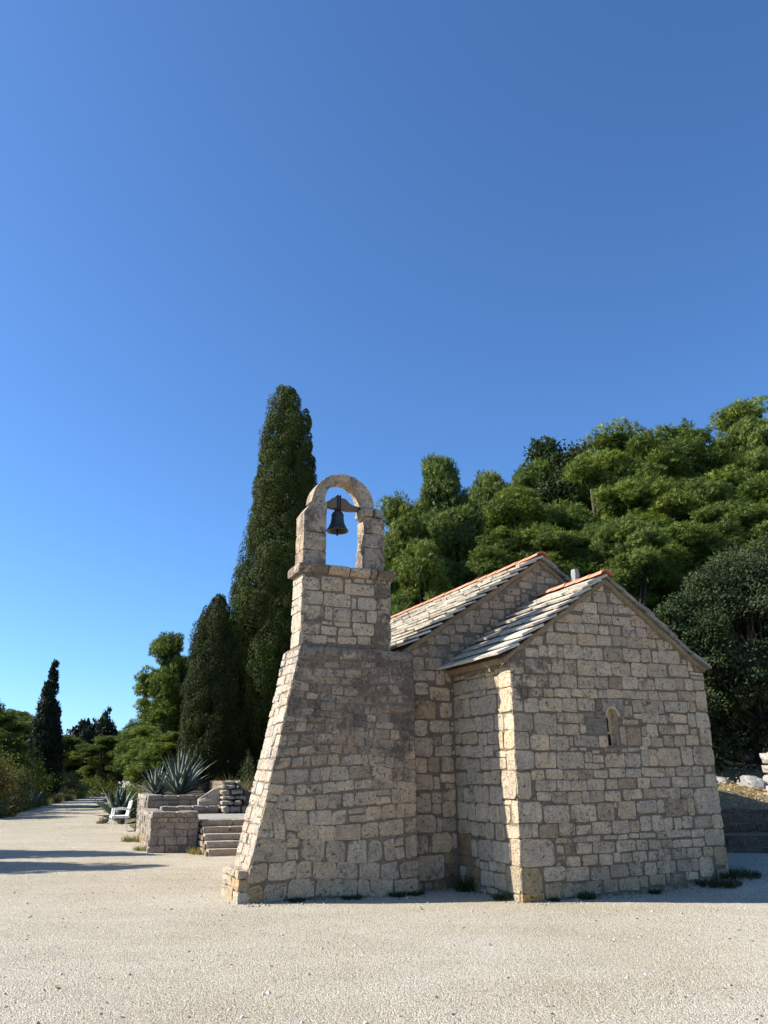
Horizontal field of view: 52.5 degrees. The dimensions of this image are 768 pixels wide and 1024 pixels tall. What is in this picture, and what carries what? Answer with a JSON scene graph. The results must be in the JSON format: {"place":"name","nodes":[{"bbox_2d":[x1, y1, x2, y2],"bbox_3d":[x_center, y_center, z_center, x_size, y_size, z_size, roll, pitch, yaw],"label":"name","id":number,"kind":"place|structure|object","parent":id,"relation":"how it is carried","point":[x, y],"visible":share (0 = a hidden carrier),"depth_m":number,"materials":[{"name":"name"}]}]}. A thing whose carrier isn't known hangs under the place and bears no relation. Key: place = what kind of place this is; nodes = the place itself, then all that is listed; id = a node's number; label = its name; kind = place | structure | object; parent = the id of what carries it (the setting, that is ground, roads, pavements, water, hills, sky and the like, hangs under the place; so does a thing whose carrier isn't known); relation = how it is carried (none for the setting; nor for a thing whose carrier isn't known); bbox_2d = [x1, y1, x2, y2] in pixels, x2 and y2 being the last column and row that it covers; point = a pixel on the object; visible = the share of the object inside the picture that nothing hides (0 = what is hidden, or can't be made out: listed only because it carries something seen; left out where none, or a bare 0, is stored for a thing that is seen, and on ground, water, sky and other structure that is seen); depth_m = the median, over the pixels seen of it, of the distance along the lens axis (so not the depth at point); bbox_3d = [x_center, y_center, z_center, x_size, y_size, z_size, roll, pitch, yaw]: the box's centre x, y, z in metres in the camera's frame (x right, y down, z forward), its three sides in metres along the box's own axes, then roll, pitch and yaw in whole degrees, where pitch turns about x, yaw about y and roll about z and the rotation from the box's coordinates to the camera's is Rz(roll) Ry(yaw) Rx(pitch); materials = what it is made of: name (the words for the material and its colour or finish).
{"place":"outdoors","nodes":[
{"label":"outdoors","id":0,"kind":"place"},
{"bbox_2d":[0,789,105,817],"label":"roadside bank","id":1,"kind":"structure","parent":0,"point":[6,816],"depth_m":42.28,"materials":[{"name":"green plant"}]},
{"bbox_2d":[0,708,33,773],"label":"pine tree","id":2,"kind":"object","parent":1,"relation":"on","point":[14,729],"visible":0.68,"depth_m":45.14,"materials":[{"name":"green plant"}]},
{"bbox_2d":[11,710,33,721],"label":"pine tree","id":3,"kind":"object","parent":1,"relation":"on","point":[23,716],"visible":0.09,"depth_m":63.14,"materials":[{"name":"green plant"}]},
{"bbox_2d":[20,658,65,794],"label":"cypress tree","id":4,"kind":"object","parent":1,"relation":"on","point":[46,734],"visible":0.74,"depth_m":52.44,"materials":[{"name":"green plant"}]},
{"bbox_2d":[62,734,86,779],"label":"pine tree","id":5,"kind":"object","parent":1,"relation":"on","point":[68,743],"visible":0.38,"depth_m":72.45,"materials":[{"name":"green plant"}]},
{"bbox_2d":[90,790,135,828],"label":"garden bank","id":6,"kind":"structure","parent":0,"point":[132,821],"depth_m":40.03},
{"bbox_2d":[104,739,127,774],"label":"pine tree","id":7,"kind":"object","parent":6,"relation":"on","point":[115,768],"visible":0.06,"depth_m":66.36,"materials":[{"name":"green plant"}]},
{"bbox_2d":[111,714,144,774],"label":"pine tree","id":8,"kind":"object","parent":6,"relation":"on","point":[123,761],"visible":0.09,"depth_m":41.96,"materials":[{"name":"green plant"}]},
{"bbox_2d":[122,715,180,785],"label":"pine tree","id":9,"kind":"object","parent":6,"relation":"on","point":[145,732],"visible":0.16,"depth_m":37.26,"materials":[{"name":"green plant"}]},
{"bbox_2d":[132,630,189,751],"bbox_3d":[-9.597,9.103,34.726,3.324,7.873,3.230,14,-23,-35],"label":"pine tree","id":10,"kind":"object","parent":6,"relation":"on","point":[162,685],"visible":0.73,"depth_m":34.32,"materials":[{"name":"green plant"}]},
{"bbox_2d":[197,813,244,839],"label":"terrace floor","id":11,"kind":"structure","parent":0,"point":[224,816],"depth_m":19.71,"materials":[{"name":"beige stone"}]},
{"bbox_2d":[160,805,217,813],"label":"step wall","id":12,"kind":"structure","parent":11,"relation":"on","point":[212,809],"depth_m":21.23,"materials":[{"name":"stone"}]},
{"bbox_2d":[197,787,220,805],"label":"leaning slab","id":13,"kind":"structure","parent":12,"relation":"on","point":[211,797],"depth_m":21.71,"materials":[{"name":"stone"}]},
{"bbox_2d":[209,780,246,812],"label":"rubble wall end","id":14,"kind":"structure","parent":11,"relation":"on","point":[231,797],"depth_m":21.64,"materials":[{"name":"stone"}]},
{"bbox_2d":[208,773,254,794],"bbox_3d":[-4.349,8.017,23.160,1.760,0.790,1.885,15,-24,-38],"label":"weed","id":15,"kind":"object","parent":14,"relation":"on","point":[245,786],"visible":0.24,"depth_m":23.09,"materials":[{"name":"green plant"}]},
{"bbox_2d":[0,781,767,1023],"bbox_3d":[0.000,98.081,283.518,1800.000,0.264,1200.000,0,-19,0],"label":"ground","id":16,"kind":"structure","parent":0,"point":[69,837],"depth_m":7.69,"materials":[{"name":"beige gravel"}]},
{"bbox_2d":[0,753,17,815],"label":"bush","id":17,"kind":"object","parent":16,"relation":"on","point":[4,787],"visible":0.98,"depth_m":33.32,"materials":[{"name":"green plant"}]},
{"bbox_2d":[0,776,27,815],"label":"bush","id":18,"kind":"object","parent":16,"relation":"on","point":[15,804],"visible":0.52,"depth_m":35.00,"materials":[{"name":"green plant"}]},
{"bbox_2d":[0,723,32,797],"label":"bush","id":19,"kind":"object","parent":16,"relation":"on","point":[2,760],"visible":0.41,"depth_m":37.92,"materials":[{"name":"green plant"}]},
{"bbox_2d":[0,756,37,800],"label":"bush","id":20,"kind":"object","parent":16,"relation":"on","point":[21,772],"visible":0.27,"depth_m":42.87,"materials":[{"name":"green plant"}]},
{"bbox_2d":[12,783,35,810],"bbox_3d":[-18.730,14.562,39.722,2.028,1.621,2.193,0,-19,0],"label":"bush","id":21,"kind":"object","parent":16,"relation":"on","point":[25,797],"visible":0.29,"depth_m":39.64,"materials":[{"name":"green plant"}]},
{"bbox_2d":[13,739,60,801],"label":"bush","id":22,"kind":"object","parent":16,"relation":"on","point":[39,773],"visible":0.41,"depth_m":46.74,"materials":[{"name":"green plant"}]},
{"bbox_2d":[18,716,67,768],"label":"pine tree","id":23,"kind":"object","parent":16,"relation":"on","point":[29,722],"visible":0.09,"depth_m":56.72,"materials":[{"name":"green plant"}]},
{"bbox_2d":[59,769,92,795],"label":"bush","id":24,"kind":"object","parent":16,"relation":"on","point":[66,781],"visible":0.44,"depth_m":61.15,"materials":[{"name":"green plant"}]},
{"bbox_2d":[61,717,101,790],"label":"cypress tree","id":25,"kind":"object","parent":16,"relation":"on","point":[84,731],"visible":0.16,"depth_m":76.12,"materials":[{"name":"green plant"}]},
{"bbox_2d":[69,735,121,792],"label":"pine tree","id":26,"kind":"object","parent":16,"relation":"on","point":[102,760],"visible":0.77,"depth_m":69.29,"materials":[{"name":"green plant"}]},
{"bbox_2d":[72,770,124,797],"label":"bush","id":27,"kind":"object","parent":16,"relation":"on","point":[97,782],"visible":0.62,"depth_m":66.61,"materials":[{"name":"green plant"}]},
{"bbox_2d":[81,705,125,792],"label":"cypress tree","id":28,"kind":"object","parent":16,"relation":"on","point":[105,726],"visible":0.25,"depth_m":76.65,"materials":[{"name":"green plant"}]},
{"bbox_2d":[90,784,139,820],"bbox_3d":[-9.775,10.733,28.804,2.029,1.316,2.013,-16,-24,38],"label":"agave","id":29,"kind":"object","parent":16,"relation":"on","point":[121,799],"visible":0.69,"depth_m":28.41,"materials":[{"name":"green plant"}]},
{"bbox_2d":[109,800,132,831],"bbox_3d":[-8.315,9.596,24.638,0.616,0.915,0.608,9,-21,-24],"label":"garden chair","id":30,"kind":"object","parent":16,"relation":"on","point":[125,816],"visible":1,"depth_m":24.53,"materials":[{"name":"white paint"}]},
{"bbox_2d":[118,716,149,769],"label":"pine tree","id":31,"kind":"object","parent":16,"relation":"on","point":[130,724],"visible":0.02,"depth_m":53.70,"materials":[{"name":"green plant"}]},
{"bbox_2d":[134,793,156,832],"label":"planter wall","id":32,"kind":"structure","parent":16,"relation":"on","point":[142,800],"depth_m":23.61,"materials":[{"name":"stone"}]},
{"bbox_2d":[137,808,162,846],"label":"terrace wall","id":33,"kind":"structure","parent":16,"relation":"on","point":[143,830],"depth_m":19.70,"materials":[{"name":"stone"}]},
{"bbox_2d":[146,810,198,852],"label":"parapet wall","id":34,"kind":"structure","parent":16,"relation":"on","point":[172,831],"depth_m":17.73,"materials":[{"name":"stone"}]},
{"bbox_2d":[146,794,202,808],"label":"planter wall","id":35,"kind":"structure","parent":16,"relation":"on","point":[155,801],"depth_m":21.75,"materials":[{"name":"stone"}]},
{"bbox_2d":[136,785,244,795],"bbox_3d":[-2.903,10.324,28.947,11.500,0.273,11.500,7,-20,-19],"label":"garden bed","id":36,"kind":"object","parent":16,"relation":"on","point":[171,793],"visible":0.06,"depth_m":25.60,"materials":[{"name":"soil"}]},
{"bbox_2d":[136,765,169,793],"bbox_3d":[-7.161,8.416,24.403,1.527,1.054,1.568,0,-19,0],"label":"agave","id":37,"kind":"object","parent":36,"relation":"on","point":[154,785],"visible":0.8,"depth_m":24.25,"materials":[{"name":"green plant"}]},
{"bbox_2d":[133,731,180,786],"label":"pine tree","id":38,"kind":"object","parent":36,"relation":"on","point":[154,756],"visible":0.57,"depth_m":31.43,"materials":[{"name":"green plant"}]},
{"bbox_2d":[150,749,215,794],"bbox_3d":[-6.200,8.035,24.155,2.088,1.404,2.091,16,-24,-39],"label":"agave","id":39,"kind":"object","parent":36,"relation":"on","point":[182,777],"visible":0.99,"depth_m":23.80,"materials":[{"name":"green plant"}]},
{"bbox_2d":[167,722,256,785],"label":"oak tree","id":40,"kind":"object","parent":36,"relation":"on","point":[171,753],"visible":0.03,"depth_m":32.06,"materials":[{"name":"green plant"}]},
{"bbox_2d":[175,593,253,792],"bbox_3d":[-5.773,6.346,26.948,2.631,7.260,2.658,0,-19,0],"label":"cypress tree","id":41,"kind":"object","parent":36,"relation":"on","point":[211,717],"visible":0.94,"depth_m":26.24,"materials":[{"name":"green plant"}]},
{"bbox_2d":[232,750,255,788],"bbox_3d":[-3.996,9.185,29.027,4.423,3.075,3.997,-17,-25,40],"label":"bush","id":42,"kind":"object","parent":36,"relation":"on","point":[250,769],"visible":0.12,"depth_m":28.44,"materials":[{"name":"green plant"}]},
{"bbox_2d":[227,384,316,770],"bbox_3d":[-3.923,2.390,29.062,3.610,16.012,3.731,-9,-21,25],"label":"cypress tree","id":43,"kind":"object","parent":36,"relation":"on","point":[286,471],"visible":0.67,"depth_m":28.27,"materials":[{"name":"green plant"}]},
{"bbox_2d":[196,819,244,856],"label":"stone steps","id":44,"kind":"structure","parent":16,"relation":"on","point":[218,837],"depth_m":17.56,"materials":[{"name":"stone"}]},
{"bbox_2d":[221,474,418,903],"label":"bell tower","id":45,"kind":"structure","parent":16,"relation":"on","point":[331,811],"depth_m":11.62,"materials":[{"name":"stone"}]},
{"bbox_2d":[326,495,360,535],"bbox_3d":[-0.714,0.075,13.097,0.681,0.700,0.380,8,-20,-23],"label":"church bell","id":46,"kind":"object","parent":45,"relation":"hanging from","point":[338,505],"visible":0.99,"depth_m":13.05,"materials":[{"name":"brown metal"}]},
{"bbox_2d":[449,871,474,892],"bbox_3d":[1.217,5.503,11.640,0.573,0.334,0.605,13,-22,-32],"label":"weed","id":47,"kind":"object","parent":16,"relation":"on","point":[461,885],"visible":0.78,"depth_m":11.55,"materials":[{"name":"green plant"}]},
{"bbox_2d":[243,878,741,906],"bbox_3d":[1.761,5.359,11.013,7.269,0.183,1.914,0,-19,0],"label":"rubble","id":48,"kind":"object","parent":16,"relation":"on","point":[450,889],"visible":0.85,"depth_m":10.78,"materials":[{"name":"stone"}]},
{"bbox_2d":[390,552,728,902],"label":"stone chapel","id":49,"kind":"structure","parent":16,"relation":"on","point":[563,745],"depth_m":11.95,"materials":[{"name":"stone"}]},
{"bbox_2d":[576,890,597,899],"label":"weed","id":50,"kind":"object","parent":16,"relation":"on","point":[586,895],"visible":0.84,"depth_m":10.72,"materials":[{"name":"green plant"}]},
{"bbox_2d":[695,877,741,888],"bbox_3d":[4.990,5.526,11.662,0.755,0.136,0.716,0,-19,0],"label":"weed","id":51,"kind":"object","parent":16,"relation":"on","point":[711,883],"visible":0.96,"depth_m":11.50,"materials":[{"name":"green plant"}]},
{"bbox_2d":[713,866,767,879],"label":"weed","id":52,"kind":"object","parent":16,"relation":"on","point":[736,873],"visible":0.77,"depth_m":11.79,"materials":[{"name":"green plant"}]},
{"bbox_2d":[721,809,767,831],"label":"dry stone wall","id":53,"kind":"structure","parent":16,"relation":"on","point":[745,820],"depth_m":15.64,"materials":[{"name":"stone"}]},
{"bbox_2d":[724,832,767,852],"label":"stone ledge","id":54,"kind":"object","parent":16,"relation":"on","point":[746,842],"visible":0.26,"depth_m":14.90,"materials":[{"name":"stone"}]},
{"bbox_2d":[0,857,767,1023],"bbox_3d":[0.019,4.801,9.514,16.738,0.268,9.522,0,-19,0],"label":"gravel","id":55,"kind":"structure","parent":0,"point":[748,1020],"depth_m":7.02,"materials":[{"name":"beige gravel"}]},
{"bbox_2d":[0,856,767,1022],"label":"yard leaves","id":56,"kind":"object","parent":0,"point":[534,1012],"visible":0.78,"depth_m":6.31,"materials":[{"name":"brown plant"}]},
{"bbox_2d":[0,0,767,734],"label":"sky","id":57,"kind":"structure","parent":0,"point":[469,232],"materials":[{"name":"blue"}]},
{"bbox_2d":[714,720,767,808],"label":"hillside","id":58,"kind":"structure","parent":0,"point":[756,805],"depth_m":17.87,"materials":[{"name":"green soil"}]},
{"bbox_2d":[376,490,430,595],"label":"pine tree","id":59,"kind":"object","parent":58,"relation":"on","point":[401,523],"visible":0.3,"depth_m":31.42,"materials":[{"name":"green plant"}]},
{"bbox_2d":[388,537,456,615],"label":"pine tree","id":60,"kind":"object","parent":58,"relation":"on","point":[420,570],"visible":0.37,"depth_m":25.73,"materials":[{"name":"green plant"}]},
{"bbox_2d":[413,496,435,517],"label":"pine tree","id":61,"kind":"object","parent":58,"relation":"on","point":[422,506],"visible":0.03,"depth_m":41.71,"materials":[{"name":"green plant"}]},
{"bbox_2d":[419,452,478,540],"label":"pine tree","id":62,"kind":"object","parent":58,"relation":"on","point":[441,484],"visible":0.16,"depth_m":37.63,"materials":[{"name":"green plant"}]},
{"bbox_2d":[427,503,487,590],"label":"pine tree","id":63,"kind":"object","parent":58,"relation":"on","point":[456,528],"visible":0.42,"depth_m":30.50,"materials":[{"name":"green plant"}]},
{"bbox_2d":[465,470,505,527],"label":"pine tree","id":64,"kind":"object","parent":58,"relation":"on","point":[480,491],"visible":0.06,"depth_m":43.99,"materials":[{"name":"green plant"}]},
{"bbox_2d":[466,479,508,529],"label":"pine tree","id":65,"kind":"object","parent":58,"relation":"on","point":[496,487],"visible":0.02,"depth_m":43.35,"materials":[{"name":"green plant"}]},
{"bbox_2d":[465,544,514,578],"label":"pine tree","id":66,"kind":"object","parent":58,"relation":"on","point":[485,560],"visible":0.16,"depth_m":27.38,"materials":[{"name":"green plant"}]},
{"bbox_2d":[473,524,525,564],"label":"pine tree","id":67,"kind":"object","parent":58,"relation":"on","point":[502,532],"visible":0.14,"depth_m":34.70,"materials":[{"name":"green plant"}]},
{"bbox_2d":[473,484,558,558],"bbox_3d":[6.020,3.001,34.732,5.499,9.070,4.976,-11,-22,29],"label":"pine tree","id":68,"kind":"object","parent":58,"relation":"on","point":[520,508],"visible":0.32,"depth_m":34.76,"materials":[{"name":"green plant"}]},
{"bbox_2d":[505,457,562,488],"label":"pine tree","id":69,"kind":"object","parent":58,"relation":"on","point":[521,477],"visible":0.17,"depth_m":43.94,"materials":[{"name":"green plant"}]},
{"bbox_2d":[489,435,595,528],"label":"oak tree","id":70,"kind":"object","parent":58,"relation":"on","point":[555,487],"visible":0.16,"depth_m":43.23,"materials":[{"name":"green plant"}]},
{"bbox_2d":[514,529,579,577],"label":"pine tree","id":71,"kind":"object","parent":58,"relation":"on","point":[554,543],"visible":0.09,"depth_m":28.69,"materials":[{"name":"green plant"}]},
{"bbox_2d":[508,505,585,556],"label":"pine tree","id":72,"kind":"object","parent":58,"relation":"on","point":[552,509],"visible":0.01,"depth_m":35.65,"materials":[{"name":"green plant"}]},
{"bbox_2d":[508,520,608,577],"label":"pine tree","id":73,"kind":"object","parent":58,"relation":"on","point":[584,564],"visible":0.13,"depth_m":29.08,"materials":[{"name":"green plant"}]},
{"bbox_2d":[565,533,606,564],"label":"pine tree","id":74,"kind":"object","parent":58,"relation":"on","point":[586,543],"visible":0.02,"depth_m":30.98,"materials":[{"name":"green plant"}]},
{"bbox_2d":[539,451,645,530],"bbox_3d":[10.217,2.221,37.468,7.313,11.040,7.326,0,-19,0],"label":"pine tree","id":75,"kind":"object","parent":58,"relation":"on","point":[584,470],"visible":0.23,"depth_m":36.37,"materials":[{"name":"green plant"}]},
{"bbox_2d":[564,469,622,510],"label":"pine tree","id":76,"kind":"object","parent":58,"relation":"on","point":[583,495],"visible":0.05,"depth_m":42.04,"materials":[{"name":"green plant"}]},
{"bbox_2d":[572,517,619,555],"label":"pine tree","id":77,"kind":"object","parent":58,"relation":"on","point":[588,531],"visible":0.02,"depth_m":32.09,"materials":[{"name":"green plant"}]},
{"bbox_2d":[589,516,682,610],"bbox_3d":[8.993,3.634,27.167,4.499,7.500,4.311,5,-19,-13],"label":"pine tree","id":78,"kind":"object","parent":58,"relation":"on","point":[622,546],"visible":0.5,"depth_m":27.07,"materials":[{"name":"green plant"}]},
{"bbox_2d":[578,416,698,505],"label":"pine tree","id":79,"kind":"object","parent":58,"relation":"on","point":[622,446],"visible":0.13,"depth_m":42.81,"materials":[{"name":"green plant"}]},
{"bbox_2d":[619,441,689,493],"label":"pine tree","id":80,"kind":"object","parent":58,"relation":"on","point":[638,473],"visible":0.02,"depth_m":41.65,"materials":[{"name":"green plant"}]},
{"bbox_2d":[603,475,707,532],"bbox_3d":[12.751,2.732,35.140,6.653,9.516,6.586,0,-19,0],"label":"pine tree","id":81,"kind":"object","parent":58,"relation":"on","point":[678,506],"visible":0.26,"depth_m":34.51,"materials":[{"name":"green plant"}]},
{"bbox_2d":[624,493,692,526],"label":"pine tree","id":82,"kind":"object","parent":58,"relation":"on","point":[648,502],"visible":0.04,"depth_m":35.34,"materials":[{"name":"green plant"}]},
{"bbox_2d":[627,538,696,609],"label":"pine tree","id":83,"kind":"object","parent":58,"relation":"on","point":[674,551],"visible":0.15,"depth_m":27.68,"materials":[{"name":"green plant"}]},
{"bbox_2d":[635,418,739,482],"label":"pine tree","id":84,"kind":"object","parent":58,"relation":"on","point":[697,439],"visible":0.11,"depth_m":45.07,"materials":[{"name":"green plant"}]},
{"bbox_2d":[659,520,736,579],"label":"pine tree","id":85,"kind":"object","parent":58,"relation":"on","point":[688,535],"visible":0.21,"depth_m":29.88,"materials":[{"name":"green plant"}]},
{"bbox_2d":[652,590,757,771],"bbox_3d":[7.853,4.500,20.010,3.029,5.076,3.221,10,-21,-27],"label":"oak tree","id":86,"kind":"object","parent":58,"relation":"on","point":[704,636],"visible":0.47,"depth_m":19.46,"materials":[{"name":"green plant"}]},
{"bbox_2d":[673,477,740,523],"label":"pine tree","id":87,"kind":"object","parent":58,"relation":"on","point":[709,491],"visible":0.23,"depth_m":34.40,"materials":[{"name":"green plant"}]},
{"bbox_2d":[705,429,734,477],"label":"pine tree","id":88,"kind":"object","parent":58,"relation":"on","point":[720,443],"visible":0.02,"depth_m":48.69,"materials":[{"name":"green plant"}]},
{"bbox_2d":[692,534,748,568],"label":"pine tree","id":89,"kind":"object","parent":58,"relation":"on","point":[731,538],"visible":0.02,"depth_m":30.71,"materials":[{"name":"green plant"}]},
{"bbox_2d":[676,541,767,766],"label":"oak tree","id":90,"kind":"object","parent":58,"relation":"on","point":[732,585],"visible":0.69,"depth_m":20.24,"materials":[{"name":"green plant"}]},
{"bbox_2d":[687,498,767,546],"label":"pine tree","id":91,"kind":"object","parent":58,"relation":"on","point":[726,518],"visible":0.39,"depth_m":31.64,"materials":[{"name":"green plant"}]},
{"bbox_2d":[689,463,767,503],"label":"pine tree","id":92,"kind":"object","parent":58,"relation":"on","point":[755,489],"visible":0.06,"depth_m":37.33,"materials":[{"name":"green plant"}]},
{"bbox_2d":[709,700,753,755],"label":"oak tree","id":93,"kind":"object","parent":58,"relation":"on","point":[721,721],"visible":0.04,"depth_m":21.26,"materials":[{"name":"green plant"}]},
{"bbox_2d":[707,393,767,477],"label":"pine tree","id":94,"kind":"object","parent":58,"relation":"on","point":[733,413],"visible":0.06,"depth_m":49.60,"materials":[{"name":"green plant"}]},
{"bbox_2d":[714,760,767,808],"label":"fallen leaves","id":95,"kind":"object","parent":58,"relation":"on","point":[731,786],"visible":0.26,"depth_m":17.48,"materials":[{"name":"brown plant"}]},
{"bbox_2d":[718,532,767,688],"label":"oak tree","id":96,"kind":"object","parent":58,"relation":"on","point":[765,546],"visible":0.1,"depth_m":22.95,"materials":[{"name":"green plant"}]},
{"bbox_2d":[723,414,767,478],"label":"pine tree","id":97,"kind":"object","parent":58,"relation":"on","point":[746,433],"visible":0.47,"depth_m":45.55,"materials":[{"name":"green plant"}]},
{"bbox_2d":[729,501,767,544],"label":"pine tree","id":98,"kind":"object","parent":58,"relation":"on","point":[744,533],"visible":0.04,"depth_m":31.21,"materials":[{"name":"green plant"}]},
{"bbox_2d":[734,513,767,557],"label":"pine tree","id":99,"kind":"object","parent":58,"relation":"on","point":[761,529],"visible":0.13,"depth_m":30.70,"materials":[{"name":"green plant"}]},
{"bbox_2d":[736,774,766,790],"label":"boulder","id":100,"kind":"object","parent":58,"relation":"on","point":[753,781],"visible":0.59,"depth_m":18.20,"materials":[{"name":"white stone"}]},
{"bbox_2d":[759,752,767,795],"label":"stone pillar","id":101,"kind":"structure","parent":58,"relation":"on","point":[764,757],"depth_m":17.34,"materials":[{"name":"stone"}]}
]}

